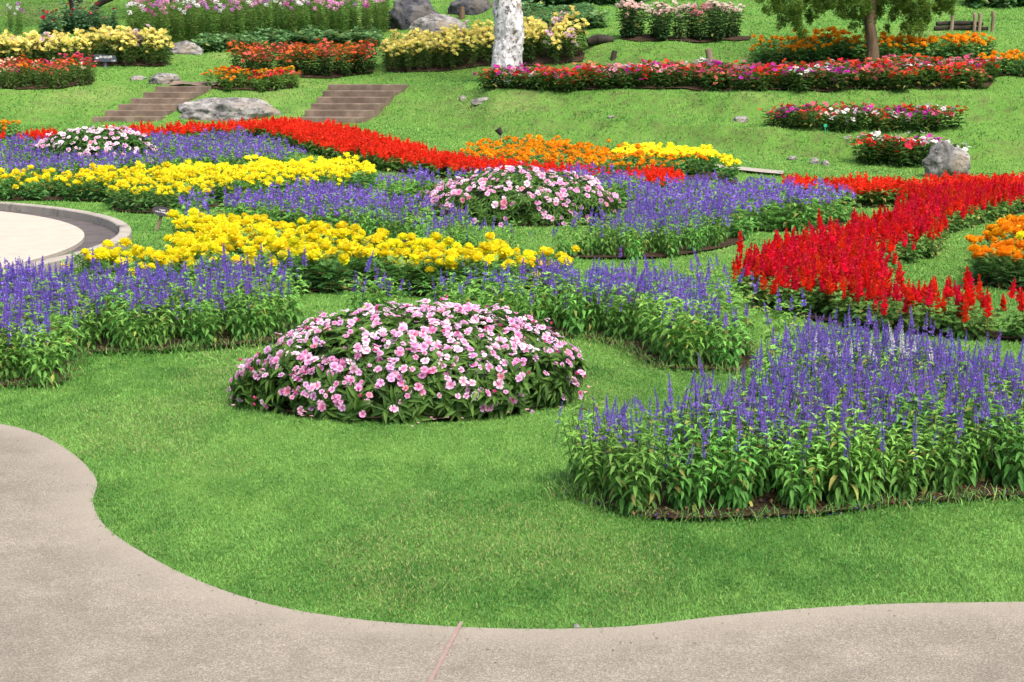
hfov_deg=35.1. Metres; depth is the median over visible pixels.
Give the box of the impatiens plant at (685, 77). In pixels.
[674,67,698,85]
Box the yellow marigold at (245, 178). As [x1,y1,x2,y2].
[229,177,247,198]
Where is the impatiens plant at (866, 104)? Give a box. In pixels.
[843,102,883,126]
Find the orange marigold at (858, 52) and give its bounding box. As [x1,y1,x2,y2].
[848,44,867,61]
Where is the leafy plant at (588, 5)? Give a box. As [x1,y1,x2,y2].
[578,2,596,9]
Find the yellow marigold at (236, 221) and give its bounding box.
[215,220,242,238]
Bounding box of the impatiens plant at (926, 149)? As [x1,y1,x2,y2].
[907,139,941,161]
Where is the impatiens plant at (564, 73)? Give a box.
[556,67,577,88]
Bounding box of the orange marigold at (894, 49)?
[888,43,907,57]
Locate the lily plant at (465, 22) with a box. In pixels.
[459,20,469,49]
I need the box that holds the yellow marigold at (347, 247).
[339,241,385,290]
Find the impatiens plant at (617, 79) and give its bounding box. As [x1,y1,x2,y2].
[602,63,628,87]
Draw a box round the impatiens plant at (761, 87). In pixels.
[746,69,779,90]
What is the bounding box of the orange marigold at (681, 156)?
[675,155,689,174]
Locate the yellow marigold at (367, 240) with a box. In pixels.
[338,228,375,245]
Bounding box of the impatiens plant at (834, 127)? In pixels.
[820,109,849,130]
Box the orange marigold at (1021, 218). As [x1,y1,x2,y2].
[1017,215,1023,222]
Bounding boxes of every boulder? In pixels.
[168,40,203,54]
[177,97,281,121]
[387,0,439,29]
[409,13,466,35]
[448,0,491,14]
[922,141,970,176]
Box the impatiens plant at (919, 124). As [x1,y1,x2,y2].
[902,107,934,132]
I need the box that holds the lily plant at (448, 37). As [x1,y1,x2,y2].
[439,32,451,67]
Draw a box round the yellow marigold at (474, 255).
[444,248,490,298]
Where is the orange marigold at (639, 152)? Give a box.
[635,149,657,165]
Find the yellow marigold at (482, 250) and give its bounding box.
[461,247,485,283]
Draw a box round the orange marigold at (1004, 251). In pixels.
[979,240,1023,287]
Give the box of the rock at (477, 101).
[470,97,487,104]
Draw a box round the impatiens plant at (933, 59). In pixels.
[910,56,942,77]
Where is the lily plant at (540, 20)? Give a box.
[532,19,548,38]
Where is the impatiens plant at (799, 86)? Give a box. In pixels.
[786,66,814,92]
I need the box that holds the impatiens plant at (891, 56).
[880,53,910,60]
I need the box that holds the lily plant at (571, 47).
[564,27,577,61]
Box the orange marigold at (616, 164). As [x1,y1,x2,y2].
[605,162,619,178]
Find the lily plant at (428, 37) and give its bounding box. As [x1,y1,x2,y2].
[420,35,432,63]
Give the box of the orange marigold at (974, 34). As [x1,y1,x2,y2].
[962,32,985,55]
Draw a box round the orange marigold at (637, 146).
[625,143,650,167]
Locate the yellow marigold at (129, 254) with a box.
[106,244,147,274]
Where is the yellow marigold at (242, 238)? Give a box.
[229,234,267,255]
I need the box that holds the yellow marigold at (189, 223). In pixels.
[170,221,195,243]
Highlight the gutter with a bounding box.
[0,210,116,256]
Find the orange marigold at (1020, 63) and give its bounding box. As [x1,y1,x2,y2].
[1010,54,1023,75]
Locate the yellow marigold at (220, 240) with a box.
[204,236,242,269]
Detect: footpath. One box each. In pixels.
[0,424,1023,681]
[168,80,232,85]
[717,164,782,173]
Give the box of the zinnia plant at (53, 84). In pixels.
[45,64,60,88]
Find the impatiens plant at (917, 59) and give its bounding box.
[894,58,926,78]
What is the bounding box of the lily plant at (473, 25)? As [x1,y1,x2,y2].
[468,24,478,54]
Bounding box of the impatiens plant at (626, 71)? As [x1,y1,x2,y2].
[615,66,643,88]
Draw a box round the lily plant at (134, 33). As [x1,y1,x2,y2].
[132,28,142,60]
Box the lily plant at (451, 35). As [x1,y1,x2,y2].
[447,34,457,63]
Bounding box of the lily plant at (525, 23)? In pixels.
[523,16,528,47]
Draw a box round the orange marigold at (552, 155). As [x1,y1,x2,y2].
[538,153,559,164]
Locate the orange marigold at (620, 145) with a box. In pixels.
[610,142,624,150]
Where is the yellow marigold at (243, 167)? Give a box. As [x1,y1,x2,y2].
[238,164,263,174]
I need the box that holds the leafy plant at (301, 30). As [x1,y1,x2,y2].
[292,28,310,37]
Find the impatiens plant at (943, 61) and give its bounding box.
[925,57,956,78]
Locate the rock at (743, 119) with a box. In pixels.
[733,116,748,122]
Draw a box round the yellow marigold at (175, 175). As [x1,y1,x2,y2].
[164,173,188,191]
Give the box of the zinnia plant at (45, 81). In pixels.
[37,64,48,86]
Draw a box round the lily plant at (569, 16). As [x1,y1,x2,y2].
[563,5,579,42]
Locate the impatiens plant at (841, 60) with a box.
[827,57,853,77]
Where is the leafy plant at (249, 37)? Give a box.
[236,35,252,47]
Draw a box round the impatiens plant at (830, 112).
[820,106,840,124]
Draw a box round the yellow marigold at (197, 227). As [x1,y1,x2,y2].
[172,223,210,246]
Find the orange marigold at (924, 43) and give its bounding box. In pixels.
[904,40,926,58]
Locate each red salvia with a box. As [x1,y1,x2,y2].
[0,115,1023,207]
[720,251,755,298]
[727,234,777,291]
[728,244,768,294]
[735,230,770,285]
[742,244,767,281]
[743,252,780,301]
[745,257,781,308]
[748,255,782,301]
[752,245,797,286]
[756,236,794,284]
[759,268,790,311]
[760,248,793,260]
[766,270,806,316]
[769,256,811,301]
[769,258,790,294]
[773,229,787,249]
[773,231,811,255]
[773,252,811,298]
[773,266,816,310]
[774,248,796,292]
[775,227,810,248]
[779,245,802,256]
[783,226,819,249]
[786,266,821,307]
[787,231,812,247]
[789,260,840,313]
[795,254,823,296]
[796,249,819,289]
[797,234,832,257]
[797,252,827,303]
[800,242,820,255]
[801,240,844,289]
[807,224,835,242]
[808,217,836,235]
[808,267,856,317]
[809,239,856,264]
[811,230,847,249]
[811,258,845,310]
[816,208,832,231]
[818,225,850,253]
[819,248,848,315]
[820,225,846,241]
[825,218,855,231]
[826,270,872,325]
[827,252,862,265]
[827,255,859,304]
[830,217,865,232]
[830,230,858,252]
[832,270,864,318]
[834,254,887,305]
[836,217,865,235]
[836,241,874,267]
[836,241,877,258]
[837,226,857,241]
[838,230,870,255]
[838,256,870,308]
[839,229,861,242]
[840,221,869,236]
[841,218,852,234]
[845,239,884,264]
[846,249,870,266]
[846,274,882,328]
[847,242,879,257]
[847,265,884,310]
[847,275,880,317]
[848,220,880,237]
[848,260,888,300]
[850,207,858,220]
[850,227,877,246]
[853,212,877,226]
[855,269,891,320]
[856,261,883,308]
[857,233,882,249]
[859,207,883,227]
[859,210,876,226]
[859,228,890,258]
[861,214,888,235]
[862,252,883,277]
[864,283,902,331]
[865,231,899,276]
[865,256,900,304]
[868,219,904,259]
[869,227,888,248]
[869,243,897,280]
[870,238,885,253]
[871,219,907,267]
[873,205,898,222]
[874,251,896,278]
[876,207,902,223]
[877,260,905,317]
[877,275,909,325]
[878,250,891,264]
[882,195,900,214]
[887,232,915,263]
[889,221,913,257]
[891,212,921,240]
[891,218,926,263]
[891,279,936,332]
[892,281,940,335]
[894,188,917,203]
[894,208,932,260]
[900,187,924,202]
[900,196,920,206]
[902,215,930,252]
[903,177,933,195]
[903,201,933,233]
[905,215,938,258]
[906,199,933,213]
[908,215,922,248]
[909,186,926,200]
[909,275,951,324]
[910,204,941,221]
[910,205,925,225]
[911,185,933,195]
[911,200,935,214]
[918,222,946,257]
[919,200,953,222]
[919,217,929,246]
[920,219,949,255]
[922,194,932,203]
[923,218,941,246]
[924,214,948,246]
[924,271,974,336]
[925,181,942,193]
[927,209,947,243]
[927,213,953,242]
[928,266,975,329]
[929,211,943,238]
[932,184,954,195]
[933,192,958,214]
[934,188,955,217]
[934,199,940,222]
[935,202,952,232]
[935,279,980,339]
[938,206,953,237]
[941,195,962,227]
[943,180,970,195]
[943,187,962,195]
[943,196,964,232]
[944,196,969,226]
[947,197,960,231]
[948,274,982,325]
[951,205,972,230]
[953,189,977,223]
[956,287,992,332]
[958,180,975,192]
[958,184,980,211]
[958,190,974,211]
[958,193,983,227]
[962,189,986,223]
[962,287,1007,341]
[968,195,983,224]
[972,177,996,189]
[973,179,992,189]
[974,184,991,213]
[974,188,997,223]
[978,183,997,215]
[979,190,1001,221]
[983,187,1008,220]
[985,183,1005,211]
[986,186,1008,217]
[986,186,1009,213]
[990,187,1015,214]
[991,173,1011,209]
[991,180,1016,205]
[995,277,1023,339]
[997,184,1014,215]
[1005,183,1023,213]
[1006,190,1020,213]
[1011,180,1023,210]
[1017,287,1023,343]
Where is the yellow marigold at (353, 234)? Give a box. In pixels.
[331,229,358,239]
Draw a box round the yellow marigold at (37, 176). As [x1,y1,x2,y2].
[24,173,49,195]
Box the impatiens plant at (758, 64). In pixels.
[751,61,783,73]
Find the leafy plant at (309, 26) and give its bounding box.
[303,24,320,31]
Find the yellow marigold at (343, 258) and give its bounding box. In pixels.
[309,253,354,294]
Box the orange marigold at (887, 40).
[879,35,905,55]
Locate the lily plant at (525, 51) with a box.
[523,26,535,62]
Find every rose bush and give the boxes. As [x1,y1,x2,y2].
[614,0,637,36]
[619,0,639,37]
[629,1,649,35]
[644,1,661,37]
[653,2,673,40]
[656,5,672,33]
[666,0,690,38]
[682,2,699,37]
[690,3,710,40]
[702,2,722,35]
[705,0,730,40]
[716,5,737,37]
[727,1,745,36]
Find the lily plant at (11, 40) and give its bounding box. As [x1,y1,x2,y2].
[7,38,19,67]
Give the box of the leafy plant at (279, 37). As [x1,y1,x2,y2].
[273,34,294,46]
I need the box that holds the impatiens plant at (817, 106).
[801,101,837,125]
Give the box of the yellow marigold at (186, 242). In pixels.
[146,237,193,266]
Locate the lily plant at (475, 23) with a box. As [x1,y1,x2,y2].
[474,19,481,51]
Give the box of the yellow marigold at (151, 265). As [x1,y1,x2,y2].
[128,257,164,289]
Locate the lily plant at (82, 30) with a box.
[78,29,90,55]
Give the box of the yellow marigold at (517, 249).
[508,247,534,287]
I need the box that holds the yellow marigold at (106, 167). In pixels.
[95,165,121,175]
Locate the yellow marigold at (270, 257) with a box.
[244,253,276,274]
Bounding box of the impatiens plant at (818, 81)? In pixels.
[807,64,832,84]
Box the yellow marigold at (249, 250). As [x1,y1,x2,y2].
[242,246,280,295]
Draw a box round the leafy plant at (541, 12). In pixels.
[531,10,551,19]
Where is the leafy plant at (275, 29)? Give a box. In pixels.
[264,26,280,38]
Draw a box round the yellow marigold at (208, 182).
[183,178,212,202]
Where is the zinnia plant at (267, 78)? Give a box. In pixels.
[262,71,275,88]
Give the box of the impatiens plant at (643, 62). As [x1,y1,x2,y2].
[636,58,654,79]
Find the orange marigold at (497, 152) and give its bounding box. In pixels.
[492,149,509,157]
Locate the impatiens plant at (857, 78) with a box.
[845,67,872,88]
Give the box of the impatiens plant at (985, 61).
[973,57,995,76]
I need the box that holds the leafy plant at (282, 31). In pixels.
[275,29,292,39]
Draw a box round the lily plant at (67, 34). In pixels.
[65,32,73,58]
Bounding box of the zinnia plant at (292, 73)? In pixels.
[289,71,301,87]
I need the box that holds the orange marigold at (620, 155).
[605,153,624,176]
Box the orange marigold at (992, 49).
[980,38,997,55]
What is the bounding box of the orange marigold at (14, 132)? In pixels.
[2,119,21,136]
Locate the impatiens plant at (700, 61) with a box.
[684,57,710,80]
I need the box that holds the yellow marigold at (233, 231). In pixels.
[224,226,263,276]
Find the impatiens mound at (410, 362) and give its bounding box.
[226,295,592,424]
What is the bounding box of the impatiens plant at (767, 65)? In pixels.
[753,63,780,87]
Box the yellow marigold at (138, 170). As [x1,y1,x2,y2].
[122,166,145,177]
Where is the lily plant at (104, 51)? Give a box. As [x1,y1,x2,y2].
[94,31,107,54]
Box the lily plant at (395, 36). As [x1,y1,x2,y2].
[390,29,403,62]
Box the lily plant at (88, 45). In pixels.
[81,35,92,59]
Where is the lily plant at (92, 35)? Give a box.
[91,33,102,62]
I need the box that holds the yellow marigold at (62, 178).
[57,175,84,200]
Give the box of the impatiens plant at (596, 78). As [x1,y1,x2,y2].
[587,66,609,86]
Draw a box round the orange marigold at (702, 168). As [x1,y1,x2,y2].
[690,154,711,174]
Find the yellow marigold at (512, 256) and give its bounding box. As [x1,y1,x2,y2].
[489,243,527,291]
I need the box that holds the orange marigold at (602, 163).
[593,161,614,174]
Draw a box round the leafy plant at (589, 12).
[580,9,599,19]
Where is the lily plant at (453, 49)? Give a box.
[447,40,458,70]
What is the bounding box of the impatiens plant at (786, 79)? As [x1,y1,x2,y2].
[772,66,803,90]
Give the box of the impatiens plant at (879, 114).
[868,107,885,126]
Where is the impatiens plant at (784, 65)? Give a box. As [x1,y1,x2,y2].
[767,64,793,86]
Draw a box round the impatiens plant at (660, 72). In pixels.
[647,63,672,82]
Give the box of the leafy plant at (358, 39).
[352,30,369,43]
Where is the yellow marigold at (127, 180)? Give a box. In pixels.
[125,176,148,199]
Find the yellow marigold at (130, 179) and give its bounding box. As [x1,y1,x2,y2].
[115,172,150,200]
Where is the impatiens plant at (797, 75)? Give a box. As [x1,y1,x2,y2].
[784,67,808,89]
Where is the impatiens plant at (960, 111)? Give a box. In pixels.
[943,105,968,128]
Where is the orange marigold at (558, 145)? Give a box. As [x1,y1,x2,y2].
[550,143,563,153]
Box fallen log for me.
[586,34,613,46]
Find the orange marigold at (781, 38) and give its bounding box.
[762,36,785,58]
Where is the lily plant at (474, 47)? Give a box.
[466,34,479,67]
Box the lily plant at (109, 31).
[104,30,116,63]
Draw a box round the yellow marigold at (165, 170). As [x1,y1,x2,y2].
[149,169,172,177]
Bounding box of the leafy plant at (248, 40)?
[243,37,260,50]
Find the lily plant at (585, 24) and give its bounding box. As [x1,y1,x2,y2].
[575,18,589,55]
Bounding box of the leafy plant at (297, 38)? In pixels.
[288,31,310,45]
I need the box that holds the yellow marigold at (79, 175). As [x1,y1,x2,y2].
[74,171,99,200]
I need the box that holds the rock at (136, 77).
[130,75,146,80]
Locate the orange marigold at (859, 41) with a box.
[852,34,866,55]
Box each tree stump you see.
[458,7,464,19]
[610,50,617,60]
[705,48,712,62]
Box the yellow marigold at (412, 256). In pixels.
[377,248,424,298]
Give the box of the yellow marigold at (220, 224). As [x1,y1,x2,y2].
[213,222,241,239]
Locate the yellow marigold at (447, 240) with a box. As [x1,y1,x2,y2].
[437,236,453,248]
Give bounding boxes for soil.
[0,57,166,69]
[0,74,92,88]
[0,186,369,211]
[0,322,298,385]
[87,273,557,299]
[207,136,625,193]
[211,82,294,89]
[235,66,373,77]
[263,390,539,418]
[386,46,584,71]
[438,215,610,224]
[496,76,993,90]
[522,206,855,256]
[533,316,763,369]
[561,454,1023,517]
[620,33,750,41]
[674,168,736,182]
[743,208,1023,338]
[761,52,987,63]
[952,268,1023,288]
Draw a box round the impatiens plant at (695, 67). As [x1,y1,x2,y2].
[691,62,710,81]
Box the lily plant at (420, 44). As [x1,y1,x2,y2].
[408,35,425,69]
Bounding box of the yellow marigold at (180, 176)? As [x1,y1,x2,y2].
[176,173,203,190]
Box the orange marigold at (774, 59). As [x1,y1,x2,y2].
[764,45,780,64]
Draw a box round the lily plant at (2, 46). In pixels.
[0,32,9,66]
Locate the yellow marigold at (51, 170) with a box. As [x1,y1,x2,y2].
[45,168,72,196]
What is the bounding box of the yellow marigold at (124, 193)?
[116,183,137,205]
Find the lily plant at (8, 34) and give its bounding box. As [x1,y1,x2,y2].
[4,28,13,60]
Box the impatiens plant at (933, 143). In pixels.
[907,136,948,162]
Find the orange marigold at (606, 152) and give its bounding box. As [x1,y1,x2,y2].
[602,150,620,166]
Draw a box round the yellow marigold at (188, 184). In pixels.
[172,177,198,197]
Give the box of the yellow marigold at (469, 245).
[434,242,482,290]
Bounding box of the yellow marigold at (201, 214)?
[196,212,209,217]
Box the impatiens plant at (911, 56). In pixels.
[899,53,929,74]
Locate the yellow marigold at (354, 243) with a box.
[323,240,371,286]
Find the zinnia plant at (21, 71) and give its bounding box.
[15,60,28,84]
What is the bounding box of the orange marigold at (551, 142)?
[550,141,567,148]
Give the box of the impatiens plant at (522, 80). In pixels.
[513,70,535,89]
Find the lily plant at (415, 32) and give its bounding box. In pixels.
[409,28,419,61]
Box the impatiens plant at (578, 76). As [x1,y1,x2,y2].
[573,67,596,89]
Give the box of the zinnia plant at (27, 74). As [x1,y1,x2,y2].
[21,64,32,85]
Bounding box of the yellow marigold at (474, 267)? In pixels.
[455,249,498,287]
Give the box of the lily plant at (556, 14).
[550,12,562,23]
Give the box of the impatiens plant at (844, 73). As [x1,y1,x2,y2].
[825,65,860,89]
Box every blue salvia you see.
[0,125,1023,451]
[0,255,56,301]
[0,257,23,285]
[0,272,52,339]
[0,275,37,307]
[0,278,20,339]
[0,279,47,350]
[0,291,41,364]
[0,292,51,372]
[0,298,48,377]
[0,299,16,359]
[0,303,30,374]
[0,306,34,385]
[1,257,70,307]
[4,284,38,326]
[15,310,70,387]
[17,268,68,316]
[18,268,79,334]
[19,255,55,281]
[19,267,87,335]
[19,284,58,340]
[20,285,83,363]
[27,265,51,300]
[28,286,79,354]
[31,253,86,331]
[31,284,80,339]
[33,303,83,374]
[36,294,86,360]
[48,261,91,310]
[56,280,108,344]
[59,294,102,352]
[65,270,102,323]
[66,283,118,338]
[71,264,112,320]
[78,247,133,324]
[78,278,120,335]
[92,266,142,340]
[93,269,150,346]
[95,255,145,326]
[99,262,140,291]
[109,293,151,353]
[116,255,148,307]
[119,271,163,335]
[121,266,153,321]
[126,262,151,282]
[132,267,181,339]
[134,272,168,323]
[135,279,179,346]
[142,260,173,306]
[143,262,205,331]
[143,270,187,332]
[146,266,181,306]
[146,277,204,339]
[150,257,195,319]
[173,261,209,302]
[176,284,219,348]
[177,256,221,321]
[179,270,220,335]
[183,276,227,338]
[185,204,209,216]
[187,269,226,317]
[187,289,225,348]
[189,244,235,305]
[196,259,244,301]
[197,273,238,331]
[209,253,264,316]
[212,260,249,317]
[212,260,265,335]
[219,271,268,344]
[221,243,278,306]
[223,266,274,329]
[237,255,284,326]
[245,279,285,336]
[254,263,298,321]
[256,258,288,304]
[257,246,310,323]
[260,261,301,332]
[270,259,302,316]
[338,249,394,314]
[344,200,372,233]
[350,271,401,308]
[352,203,383,236]
[365,277,407,308]
[371,202,398,230]
[376,210,404,238]
[389,205,413,239]
[404,206,434,238]
[409,276,456,307]
[415,221,442,243]
[421,210,454,241]
[422,213,454,238]
[422,226,446,249]
[424,216,455,247]
[428,269,469,306]
[430,216,454,248]
[433,207,465,234]
[434,271,477,304]
[440,202,476,249]
[440,209,470,238]
[444,212,473,247]
[447,263,489,308]
[448,200,481,246]
[448,281,489,315]
[461,215,486,248]
[473,272,519,319]
[482,217,512,241]
[482,260,534,311]
[482,265,521,309]
[487,277,531,328]
[497,268,528,313]
[498,217,529,254]
[507,282,553,324]
[516,258,570,322]
[529,252,573,327]
[532,256,573,317]
[551,219,584,255]
[551,270,606,338]
[552,263,586,307]
[552,270,582,321]
[553,397,625,486]
[554,257,603,324]
[555,259,598,307]
[558,264,608,330]
[568,206,605,257]
[569,399,634,504]
[570,268,622,331]
[581,258,617,320]
[586,264,631,324]
[588,213,617,252]
[590,202,628,257]
[591,398,690,497]
[592,208,627,250]
[592,395,658,474]
[595,275,636,335]
[596,399,673,517]
[597,291,636,339]
[598,270,642,324]
[603,257,636,315]
[604,263,665,341]
[606,246,650,307]
[610,209,631,247]
[613,268,654,331]
[619,206,653,260]
[623,195,655,242]
[623,212,650,254]
[623,213,654,250]
[624,206,656,248]
[625,263,661,315]
[627,197,653,243]
[627,254,673,308]
[629,278,661,334]
[631,257,669,311]
[632,256,683,330]
[634,369,725,481]
[635,281,681,354]
[638,213,670,252]
[639,275,685,349]
[641,273,687,336]
[643,268,682,328]
[644,208,675,247]
[649,268,691,292]
[649,282,703,368]
[650,415,718,511]
[652,201,685,241]
[655,299,705,370]
[656,201,688,255]
[657,216,683,246]
[659,275,689,299]
[660,220,684,257]
[662,201,684,231]
[662,296,720,370]
[663,393,714,466]
[664,369,757,496]
[665,283,720,358]
[665,284,709,340]
[670,207,700,244]
[671,202,692,239]
[673,258,711,302]
[674,269,711,314]
[675,275,706,324]
[679,271,704,290]
[679,352,757,469]
[680,216,708,252]
[684,278,723,346]
[685,204,711,246]
[686,249,732,291]
[686,375,748,458]
[687,195,722,242]
[692,263,725,318]
[692,268,744,336]
[695,301,738,362]
[696,254,737,310]
[697,199,727,240]
[697,203,731,245]
[698,384,772,509]
[700,311,750,372]
[701,276,759,345]
[701,278,747,320]
[704,196,732,242]
[705,191,734,241]
[708,281,759,331]
[709,272,770,355]
[713,387,789,496]
[715,370,789,471]
[726,363,800,447]
[729,347,798,416]
[736,365,776,436]
[748,326,823,389]
[749,339,823,421]
[751,361,820,432]
[751,366,833,465]
[752,334,806,392]
[752,405,822,496]
[753,390,813,487]
[758,321,820,379]
[759,288,810,358]
[762,329,813,362]
[762,361,848,456]
[765,404,836,517]
[768,336,846,381]
[769,335,838,395]
[779,324,824,359]
[779,326,872,373]
[782,323,798,352]
[784,340,865,402]
[784,385,867,481]
[785,306,853,349]
[790,324,860,365]
[790,362,851,434]
[804,320,865,387]
[806,337,857,385]
[807,392,887,513]
[808,396,884,495]
[810,314,853,343]
[810,374,868,454]
[819,347,885,411]
[820,359,890,446]
[820,384,893,469]
[821,407,899,510]
[827,304,885,393]
[830,355,884,447]
[834,322,887,383]
[835,336,893,401]
[847,326,900,371]
[848,317,863,350]
[848,379,924,474]
[849,343,911,428]
[855,327,930,387]
[857,317,904,351]
[859,343,918,409]
[861,329,922,386]
[864,305,927,367]
[866,379,930,439]
[866,402,937,502]
[872,367,948,483]
[875,333,958,433]
[877,354,964,472]
[884,365,939,445]
[888,330,965,387]
[895,321,958,390]
[904,318,955,378]
[908,382,979,494]
[911,341,986,406]
[914,356,964,432]
[917,366,984,465]
[921,330,989,390]
[926,363,976,443]
[928,379,997,486]
[930,367,1002,460]
[939,357,994,438]
[941,330,1014,400]
[941,366,1023,480]
[953,341,996,390]
[964,341,1017,404]
[967,341,1002,378]
[967,351,1023,448]
[974,335,1023,425]
[976,390,1023,496]
[978,360,1023,442]
[985,332,1023,395]
[985,389,1023,476]
[1013,365,1023,424]
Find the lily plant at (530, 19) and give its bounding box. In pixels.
[526,17,534,49]
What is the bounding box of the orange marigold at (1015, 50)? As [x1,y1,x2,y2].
[999,49,1019,74]
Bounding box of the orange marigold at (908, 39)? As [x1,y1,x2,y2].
[895,36,915,57]
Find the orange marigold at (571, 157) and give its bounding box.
[567,156,580,168]
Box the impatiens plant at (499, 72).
[491,64,520,87]
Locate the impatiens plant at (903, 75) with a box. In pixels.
[886,70,917,92]
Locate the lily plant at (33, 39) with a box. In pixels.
[25,31,40,58]
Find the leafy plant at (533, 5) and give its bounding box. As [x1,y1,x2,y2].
[522,0,545,10]
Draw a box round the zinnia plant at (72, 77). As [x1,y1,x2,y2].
[65,58,77,81]
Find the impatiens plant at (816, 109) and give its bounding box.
[798,105,828,127]
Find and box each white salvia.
[808,329,864,388]
[869,322,933,396]
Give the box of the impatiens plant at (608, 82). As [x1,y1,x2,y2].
[592,64,620,88]
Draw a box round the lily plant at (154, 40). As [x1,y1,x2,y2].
[146,34,158,66]
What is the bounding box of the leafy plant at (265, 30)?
[254,27,272,39]
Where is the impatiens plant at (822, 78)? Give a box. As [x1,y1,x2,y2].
[818,68,842,86]
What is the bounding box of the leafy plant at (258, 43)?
[250,39,267,48]
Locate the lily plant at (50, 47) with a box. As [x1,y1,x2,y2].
[43,38,55,62]
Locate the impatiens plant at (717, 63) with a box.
[704,61,727,81]
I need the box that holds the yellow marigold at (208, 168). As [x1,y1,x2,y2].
[200,166,213,174]
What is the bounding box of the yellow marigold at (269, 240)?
[254,235,293,276]
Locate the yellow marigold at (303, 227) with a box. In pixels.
[270,221,310,234]
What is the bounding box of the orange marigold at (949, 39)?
[939,38,951,57]
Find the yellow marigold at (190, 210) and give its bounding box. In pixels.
[182,208,199,222]
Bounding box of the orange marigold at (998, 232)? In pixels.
[987,222,1023,270]
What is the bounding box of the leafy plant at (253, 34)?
[242,31,263,42]
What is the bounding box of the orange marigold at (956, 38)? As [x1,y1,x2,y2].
[939,34,968,60]
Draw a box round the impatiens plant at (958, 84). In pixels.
[948,62,976,88]
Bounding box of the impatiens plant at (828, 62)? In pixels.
[824,59,848,80]
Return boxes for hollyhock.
[37,8,52,36]
[42,5,55,26]
[48,10,64,31]
[49,9,63,34]
[58,1,77,30]
[63,7,79,32]
[71,0,87,27]
[78,6,93,31]
[84,2,102,32]
[91,9,105,25]
[96,10,112,29]
[106,6,119,29]
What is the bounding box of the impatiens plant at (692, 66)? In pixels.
[667,62,696,84]
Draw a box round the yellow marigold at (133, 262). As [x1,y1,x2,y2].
[103,250,146,282]
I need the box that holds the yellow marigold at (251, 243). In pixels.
[242,241,274,277]
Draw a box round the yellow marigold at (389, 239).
[366,238,396,276]
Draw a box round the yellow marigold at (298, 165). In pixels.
[291,163,310,187]
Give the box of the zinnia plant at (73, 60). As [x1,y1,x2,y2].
[66,54,77,74]
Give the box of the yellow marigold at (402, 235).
[389,232,426,275]
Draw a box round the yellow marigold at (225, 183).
[212,175,238,199]
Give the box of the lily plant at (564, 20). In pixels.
[557,18,573,53]
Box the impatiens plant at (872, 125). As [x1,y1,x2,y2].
[859,108,894,130]
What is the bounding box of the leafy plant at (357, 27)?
[352,25,377,38]
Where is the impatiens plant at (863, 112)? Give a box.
[840,105,873,129]
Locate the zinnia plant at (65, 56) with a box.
[58,53,70,76]
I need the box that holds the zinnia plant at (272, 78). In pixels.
[269,70,277,85]
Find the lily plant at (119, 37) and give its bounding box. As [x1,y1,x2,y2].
[115,31,124,63]
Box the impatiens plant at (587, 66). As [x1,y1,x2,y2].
[577,63,606,85]
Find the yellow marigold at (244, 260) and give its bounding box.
[218,255,259,288]
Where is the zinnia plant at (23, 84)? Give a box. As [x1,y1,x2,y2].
[15,62,28,87]
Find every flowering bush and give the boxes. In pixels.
[226,39,244,68]
[235,41,254,73]
[241,50,263,76]
[246,43,262,69]
[248,48,263,74]
[249,42,267,69]
[255,45,272,69]
[256,46,278,71]
[260,41,275,69]
[268,42,284,69]
[276,44,295,68]
[277,47,296,75]
[285,42,303,70]
[287,43,307,71]
[293,42,314,74]
[295,42,311,69]
[300,43,319,72]
[305,45,325,74]
[313,38,332,65]
[315,45,337,75]
[316,38,334,71]
[327,42,343,69]
[332,44,348,73]
[335,42,357,74]
[343,42,359,70]
[348,43,365,72]
[349,40,369,72]
[355,43,375,73]
[362,38,380,67]
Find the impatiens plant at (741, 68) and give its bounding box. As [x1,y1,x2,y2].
[727,64,753,86]
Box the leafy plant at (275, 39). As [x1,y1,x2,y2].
[270,34,285,46]
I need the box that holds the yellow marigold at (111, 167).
[95,165,115,183]
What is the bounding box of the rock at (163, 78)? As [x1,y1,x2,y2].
[148,73,180,84]
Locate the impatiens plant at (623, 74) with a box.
[617,64,640,87]
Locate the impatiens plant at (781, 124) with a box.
[769,107,793,128]
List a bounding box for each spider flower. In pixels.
[6,3,13,30]
[12,6,20,35]
[15,1,24,33]
[123,2,133,29]
[125,1,135,31]
[130,1,138,27]
[132,2,139,29]
[134,0,143,30]
[136,4,145,29]
[142,0,151,25]
[142,2,153,27]
[143,1,151,26]
[148,10,156,28]
[152,4,158,29]
[155,0,165,30]
[156,8,167,30]
[157,0,170,40]
[165,0,175,40]
[165,2,172,27]
[169,0,180,40]
[170,0,182,37]
[176,0,188,39]
[177,8,185,41]
[182,0,192,37]
[184,4,193,39]
[187,4,198,41]
[189,0,200,38]
[193,3,204,37]
[196,0,206,30]
[200,2,212,36]
[202,0,211,30]
[206,0,217,32]
[208,0,221,39]
[213,0,222,33]
[218,6,226,34]
[221,0,231,34]
[224,1,233,32]
[225,7,235,34]
[229,0,237,29]
[230,2,240,34]
[235,0,246,32]
[236,5,244,33]
[238,1,248,30]
[245,0,255,32]
[248,0,258,33]
[252,0,262,30]
[257,1,263,27]
[259,3,270,32]
[262,0,271,33]
[270,0,280,33]
[272,0,280,24]
[276,0,286,34]
[281,0,289,28]
[282,2,291,32]
[288,0,298,34]
[288,0,299,30]
[294,0,302,29]
[296,0,305,30]
[297,2,307,30]
[301,0,306,24]
[302,1,311,28]
[306,0,313,23]
[309,0,320,27]
[310,0,320,24]
[313,0,321,32]
[317,1,326,26]
[320,0,329,37]
[324,0,334,28]
[325,0,331,23]
[326,0,336,30]
[329,2,338,28]
[332,4,342,32]
[334,1,342,32]
[339,0,349,30]
[339,0,349,34]
[343,0,352,26]
[347,0,355,29]
[350,1,359,28]
[350,1,360,31]
[359,0,370,29]
[361,3,372,30]
[372,1,379,23]
[373,0,382,32]
[373,0,383,30]
[376,0,387,35]
[382,0,390,31]
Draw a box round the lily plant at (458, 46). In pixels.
[456,37,467,64]

